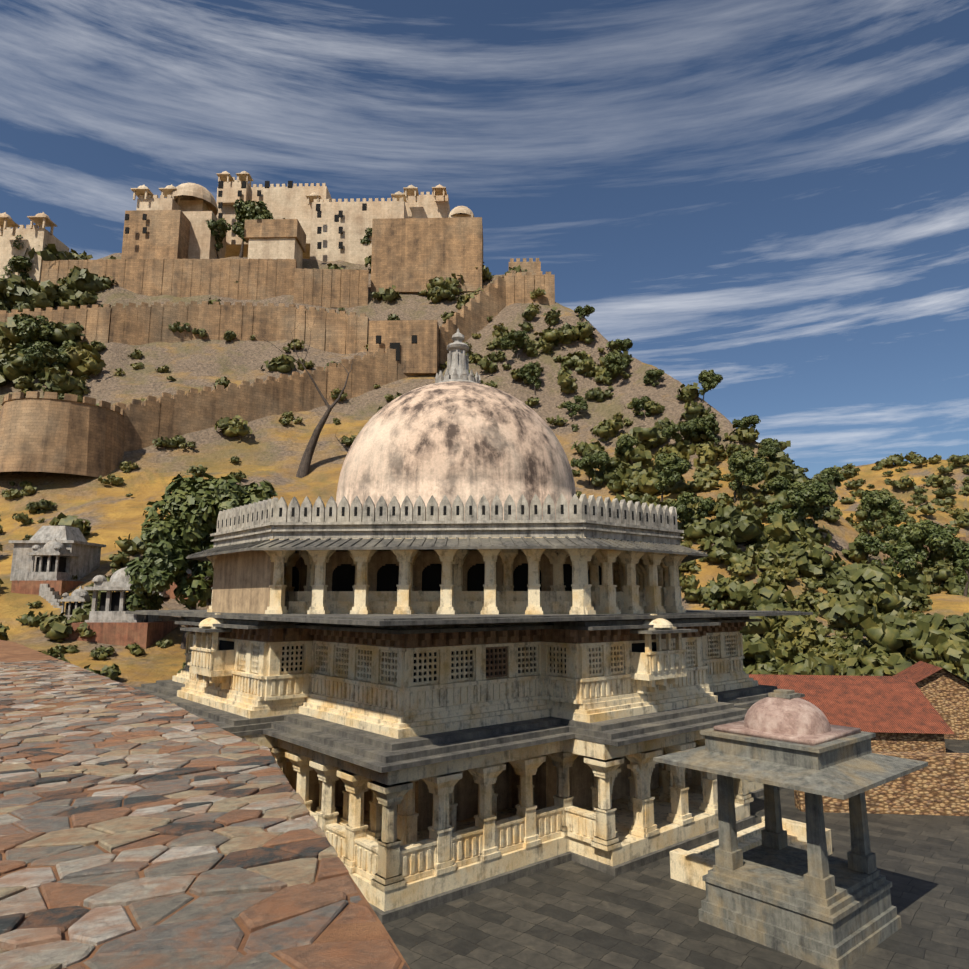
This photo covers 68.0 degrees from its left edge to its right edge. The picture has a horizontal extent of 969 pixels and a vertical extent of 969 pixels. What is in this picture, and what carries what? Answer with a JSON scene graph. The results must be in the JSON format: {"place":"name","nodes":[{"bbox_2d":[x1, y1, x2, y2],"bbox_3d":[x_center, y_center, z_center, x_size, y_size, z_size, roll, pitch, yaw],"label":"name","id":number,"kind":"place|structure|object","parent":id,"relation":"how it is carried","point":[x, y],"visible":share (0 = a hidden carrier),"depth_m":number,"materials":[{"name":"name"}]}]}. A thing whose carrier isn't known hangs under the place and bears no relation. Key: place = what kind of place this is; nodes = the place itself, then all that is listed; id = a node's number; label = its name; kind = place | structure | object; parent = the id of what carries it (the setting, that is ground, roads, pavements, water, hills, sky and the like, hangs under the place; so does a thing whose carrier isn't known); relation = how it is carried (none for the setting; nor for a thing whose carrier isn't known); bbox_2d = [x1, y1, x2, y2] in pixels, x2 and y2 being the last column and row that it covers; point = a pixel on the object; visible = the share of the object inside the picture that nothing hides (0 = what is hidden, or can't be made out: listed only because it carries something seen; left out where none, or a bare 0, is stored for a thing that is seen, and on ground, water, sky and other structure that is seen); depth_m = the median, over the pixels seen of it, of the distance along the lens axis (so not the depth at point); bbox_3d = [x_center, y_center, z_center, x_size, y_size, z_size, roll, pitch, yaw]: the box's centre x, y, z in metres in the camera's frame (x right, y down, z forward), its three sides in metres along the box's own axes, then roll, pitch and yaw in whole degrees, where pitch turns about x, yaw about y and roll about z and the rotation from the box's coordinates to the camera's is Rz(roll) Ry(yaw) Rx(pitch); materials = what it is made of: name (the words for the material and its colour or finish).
{"place":"outdoors","nodes":[
{"label":"outdoors","id":0,"kind":"place"},
{"bbox_2d":[0,640,409,968],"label":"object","id":1,"kind":"object","parent":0,"point":[331,932],"visible":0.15,"depth_m":5.45,"materials":[{"name":"stone"}]},
{"bbox_2d":[0,659,408,968],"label":"rampart walk flagstones","id":2,"kind":"object","parent":1,"relation":"on","point":[257,880],"visible":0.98,"depth_m":7.12,"materials":[{"name":"brown stone"}]},
{"bbox_2d":[212,549,658,830],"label":"temple inner walls","id":3,"kind":"structure","parent":0,"point":[242,581],"depth_m":36.04,"materials":[{"name":"beige stone"}]},
{"bbox_2d":[0,253,968,686],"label":"hillside","id":4,"kind":"structure","parent":0,"point":[270,449],"depth_m":178.71,"materials":[{"name":"brown soil"}]},
{"bbox_2d":[3,255,33,283],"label":"tree","id":5,"kind":"object","parent":4,"relation":"on","point":[18,263],"visible":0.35,"depth_m":235.98,"materials":[{"name":"green plant"}]},
{"bbox_2d":[13,235,23,249],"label":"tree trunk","id":6,"kind":"object","parent":4,"relation":"on","point":[14,243],"visible":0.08,"depth_m":238.63,"materials":[{"name":"green plant"}]},
{"bbox_2d":[12,313,76,382],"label":"tree","id":7,"kind":"object","parent":4,"relation":"on","point":[35,330],"visible":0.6,"depth_m":199.75,"materials":[{"name":"green plant"}]},
{"bbox_2d":[22,341,69,381],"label":"tree","id":8,"kind":"object","parent":4,"relation":"on","point":[33,357],"visible":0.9,"depth_m":189.57,"materials":[{"name":"green plant"}]},
{"bbox_2d":[9,526,192,621],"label":"small shrines","id":9,"kind":"object","parent":4,"relation":"on","point":[77,550],"visible":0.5,"depth_m":106.17,"materials":[{"name":"grey stone"}]},
{"bbox_2d":[35,556,146,614],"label":"shrine openings","id":10,"kind":"object","parent":9,"relation":"in","point":[115,600],"visible":0.29,"depth_m":96.79,"materials":[{"name":"black"}]},
{"bbox_2d":[11,574,212,648],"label":"shrine plinths","id":11,"kind":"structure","parent":4,"relation":"on","point":[145,635],"depth_m":89.67,"materials":[{"name":"brown stone"}]},
{"bbox_2d":[124,517,201,621],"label":"tree","id":12,"kind":"object","parent":4,"relation":"on","point":[162,564],"visible":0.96,"depth_m":89.07,"materials":[{"name":"green plant"}]},
{"bbox_2d":[143,473,208,560],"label":"tree","id":13,"kind":"object","parent":4,"relation":"on","point":[179,487],"visible":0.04,"depth_m":102.03,"materials":[{"name":"green plant"}]},
{"bbox_2d":[206,218,230,258],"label":"tree","id":14,"kind":"object","parent":4,"relation":"on","point":[220,225],"visible":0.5,"depth_m":260.60,"materials":[{"name":"green plant"}]},
{"bbox_2d":[173,474,277,648],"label":"tree","id":15,"kind":"object","parent":4,"relation":"on","point":[205,502],"visible":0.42,"depth_m":90.08,"materials":[{"name":"green plant"}]},
{"bbox_2d":[0,171,473,282],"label":"palace","id":16,"kind":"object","parent":4,"relation":"on","point":[196,204],"visible":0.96,"depth_m":269.56,"materials":[{"name":"beige stone"}]},
{"bbox_2d":[125,181,416,360],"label":"windows","id":17,"kind":"structure","parent":16,"relation":"in","point":[396,346],"depth_m":253.98,"materials":[{"name":"black"}]},
{"bbox_2d":[231,199,272,256],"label":"tree","id":18,"kind":"object","parent":4,"relation":"on","point":[249,209],"visible":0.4,"depth_m":267.86,"materials":[{"name":"green plant"}]},
{"bbox_2d":[240,213,284,229],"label":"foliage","id":19,"kind":"object","parent":4,"relation":"on","point":[258,216],"visible":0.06,"depth_m":258.20,"materials":[{"name":"green plant"}]},
{"bbox_2d":[242,286,359,477],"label":"bare tree trunk","id":20,"kind":"object","parent":4,"relation":"on","point":[304,465],"visible":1,"depth_m":169.40,"materials":[{"name":"brown plant"}]},
{"bbox_2d":[121,210,540,374],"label":"fortress buildings","id":21,"kind":"structure","parent":4,"relation":"on","point":[412,255],"depth_m":253.44,"materials":[{"name":"brown stone"}]},
{"bbox_2d":[360,227,371,244],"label":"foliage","id":22,"kind":"object","parent":4,"relation":"on","point":[364,240],"visible":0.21,"depth_m":268.23,"materials":[{"name":"green plant"}]},
{"bbox_2d":[0,258,968,566],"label":"fort rampart walls","id":23,"kind":"structure","parent":4,"relation":"on","point":[66,434],"depth_m":214.08,"materials":[{"name":"brown stone"}]},
{"bbox_2d":[0,244,968,681],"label":"shrubs","id":24,"kind":"object","parent":4,"relation":"on","point":[782,554],"visible":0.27,"depth_m":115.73,"materials":[{"name":"green plant"}]},
{"bbox_2d":[499,329,529,359],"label":"tree","id":25,"kind":"object","parent":4,"relation":"on","point":[515,336],"visible":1,"depth_m":210.86,"materials":[{"name":"green plant"}]},
{"bbox_2d":[517,363,541,395],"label":"tree","id":26,"kind":"object","parent":4,"relation":"on","point":[527,371],"visible":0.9,"depth_m":202.10,"materials":[{"name":"green plant"}]},
{"bbox_2d":[546,330,558,349],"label":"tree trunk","id":27,"kind":"object","parent":4,"relation":"on","point":[556,343],"visible":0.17,"depth_m":217.03,"materials":[{"name":"green plant"}]},
{"bbox_2d":[563,395,588,421],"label":"tree","id":28,"kind":"object","parent":4,"relation":"on","point":[576,407],"visible":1,"depth_m":189.54,"materials":[{"name":"green plant"}]},
{"bbox_2d":[574,305,594,321],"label":"tree","id":29,"kind":"object","parent":4,"relation":"on","point":[587,310],"visible":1,"depth_m":226.03,"materials":[{"name":"green plant"}]},
{"bbox_2d":[570,451,612,484],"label":"tree","id":30,"kind":"object","parent":4,"relation":"on","point":[598,459],"visible":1,"depth_m":158.68,"materials":[{"name":"green plant"}]},
{"bbox_2d":[604,352,629,385],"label":"tree","id":31,"kind":"object","parent":4,"relation":"on","point":[619,364],"visible":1,"depth_m":198.84,"materials":[{"name":"green plant"}]},
{"bbox_2d":[615,338,632,351],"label":"tree","id":32,"kind":"object","parent":4,"relation":"on","point":[626,344],"visible":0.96,"depth_m":206.84,"materials":[{"name":"green plant"}]},
{"bbox_2d":[615,434,638,463],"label":"tree","id":33,"kind":"object","parent":4,"relation":"on","point":[622,446],"visible":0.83,"depth_m":163.92,"materials":[{"name":"green plant"}]},
{"bbox_2d":[632,396,650,420],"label":"tree","id":34,"kind":"object","parent":4,"relation":"on","point":[637,404],"visible":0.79,"depth_m":181.38,"materials":[{"name":"green plant"}]},
{"bbox_2d":[643,369,663,389],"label":"tree","id":35,"kind":"object","parent":4,"relation":"on","point":[657,374],"visible":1,"depth_m":189.81,"materials":[{"name":"green plant"}]},
{"bbox_2d":[653,452,690,501],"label":"tree","id":36,"kind":"object","parent":4,"relation":"on","point":[674,467],"visible":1,"depth_m":140.95,"materials":[{"name":"green plant"}]},
{"bbox_2d":[661,417,703,441],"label":"tree","id":37,"kind":"object","parent":4,"relation":"on","point":[689,428],"visible":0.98,"depth_m":163.12,"materials":[{"name":"green plant"}]},
{"bbox_2d":[670,491,715,523],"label":"tree","id":38,"kind":"object","parent":4,"relation":"on","point":[684,513],"visible":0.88,"depth_m":123.12,"materials":[{"name":"green plant"}]},
{"bbox_2d":[694,414,719,445],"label":"tree","id":39,"kind":"object","parent":4,"relation":"on","point":[710,422],"visible":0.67,"depth_m":163.50,"materials":[{"name":"green plant"}]},
{"bbox_2d":[698,369,722,402],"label":"tree","id":40,"kind":"object","parent":4,"relation":"on","point":[709,380],"visible":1,"depth_m":177.74,"materials":[{"name":"green plant"}]},
{"bbox_2d":[732,415,760,428],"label":"tree","id":41,"kind":"object","parent":4,"relation":"on","point":[748,421],"visible":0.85,"depth_m":162.57,"materials":[{"name":"green plant"}]},
{"bbox_2d":[727,450,768,502],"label":"tree","id":42,"kind":"object","parent":4,"relation":"on","point":[746,465],"visible":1,"depth_m":135.41,"materials":[{"name":"green plant"}]},
{"bbox_2d":[758,438,777,460],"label":"tree","id":43,"kind":"object","parent":4,"relation":"on","point":[772,448],"visible":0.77,"depth_m":149.12,"materials":[{"name":"green plant"}]},
{"bbox_2d":[755,442,780,462],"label":"tree","id":44,"kind":"object","parent":4,"relation":"on","point":[773,458],"visible":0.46,"depth_m":148.93,"materials":[{"name":"green plant"}]},
{"bbox_2d":[767,475,812,512],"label":"tree","id":45,"kind":"object","parent":4,"relation":"on","point":[777,482],"visible":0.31,"depth_m":132.13,"materials":[{"name":"green plant"}]},
{"bbox_2d":[766,480,836,527],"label":"tree","id":46,"kind":"object","parent":4,"relation":"on","point":[806,499],"visible":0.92,"depth_m":119.57,"materials":[{"name":"green plant"}]},
{"bbox_2d":[821,467,845,492],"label":"tree","id":47,"kind":"object","parent":4,"relation":"on","point":[829,474],"visible":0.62,"depth_m":137.70,"materials":[{"name":"green plant"}]},
{"bbox_2d":[854,525,901,566],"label":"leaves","id":48,"kind":"object","parent":4,"relation":"on","point":[867,542],"visible":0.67,"depth_m":115.89,"materials":[{"name":"green plant"}]},
{"bbox_2d":[861,490,907,533],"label":"tree","id":49,"kind":"object","parent":4,"relation":"on","point":[876,503],"visible":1,"depth_m":124.39,"materials":[{"name":"green plant"}]},
{"bbox_2d":[887,519,964,576],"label":"tree","id":50,"kind":"object","parent":4,"relation":"on","point":[911,551],"visible":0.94,"depth_m":106.36,"materials":[{"name":"green plant"}]},
{"bbox_2d":[934,539,968,596],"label":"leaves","id":51,"kind":"object","parent":4,"relation":"on","point":[957,552],"visible":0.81,"depth_m":105.89,"materials":[{"name":"green plant"}]},
{"bbox_2d":[0,0,968,478],"label":"sky","id":52,"kind":"structure","parent":0,"point":[771,197],"materials":[{"name":"blue"}]},
{"bbox_2d":[383,739,968,968],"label":"paved courtyard","id":53,"kind":"structure","parent":0,"point":[571,915],"depth_m":24.80,"materials":[{"name":"grey stone"}]},
{"bbox_2d":[125,536,812,923],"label":"eaves","id":54,"kind":"object","parent":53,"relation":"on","point":[375,752],"visible":0.33,"depth_m":31.58,"materials":[{"name":"grey stone"}]},
{"bbox_2d":[172,537,831,911],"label":"temple building","id":55,"kind":"structure","parent":53,"relation":"on","point":[390,856],"depth_m":32.14,"materials":[{"name":"beige stone"}]},
{"bbox_2d":[210,494,683,547],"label":"parapet","id":56,"kind":"structure","parent":55,"relation":"on","point":[374,524],"depth_m":34.82,"materials":[{"name":"grey stone"}]},
{"bbox_2d":[336,381,575,520],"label":"dome","id":57,"kind":"structure","parent":55,"relation":"on","point":[452,440],"depth_m":41.78,"materials":[{"name":"beige stone"}]},
{"bbox_2d":[435,328,480,383],"bbox_3d":[-1.828,-8.532,49.388,3.505,4.615,3.505,0,-9,1],"label":"dome finial","id":58,"kind":"object","parent":57,"relation":"on","point":[457,369],"visible":0.73,"depth_m":48.75,"materials":[{"name":"grey stone"}]},
{"bbox_2d":[186,622,745,677],"bbox_3d":[-1.828,9.865,46.398,30.940,2.072,30.940,8,-12,-40],"label":"brown temple frieze","id":59,"kind":"object","parent":55,"relation":"attached to","point":[423,640],"visible":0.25,"depth_m":32.47,"materials":[{"name":"brown stone"}]},
{"bbox_2d":[218,505,734,681],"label":"dark openings","id":60,"kind":"object","parent":55,"relation":"in","point":[343,577],"visible":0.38,"depth_m":37.43,"materials":[{"name":"black"}]},
{"bbox_2d":[653,689,927,968],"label":"pavilion","id":61,"kind":"structure","parent":53,"relation":"on","point":[815,904],"depth_m":23.55,"materials":[{"name":"stone"}]},
{"bbox_2d":[714,697,860,745],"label":"pavilion dome","id":62,"kind":"structure","parent":61,"relation":"on","point":[797,720],"depth_m":24.59,"materials":[{"name":"stone"}]},
{"bbox_2d":[794,669,968,815],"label":"house rubble walls","id":63,"kind":"structure","parent":53,"relation":"on","point":[938,784],"depth_m":37.34,"materials":[{"name":"beige stone"}]},
{"bbox_2d":[749,661,968,733],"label":"house tiled roofs","id":64,"kind":"structure","parent":63,"relation":"on","point":[899,702],"depth_m":55.66,"materials":[{"name":"red tile"}]},
{"bbox_2d":[833,459,968,593],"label":"distant hill","id":65,"kind":"structure","parent":0,"point":[916,473],"depth_m":363.92,"materials":[{"name":"soil"}]},
{"bbox_2d":[812,451,968,596],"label":"scrub bushes","id":66,"kind":"object","parent":65,"relation":"on","point":[942,575],"visible":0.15,"depth_m":344.63,"materials":[{"name":"green plant"}]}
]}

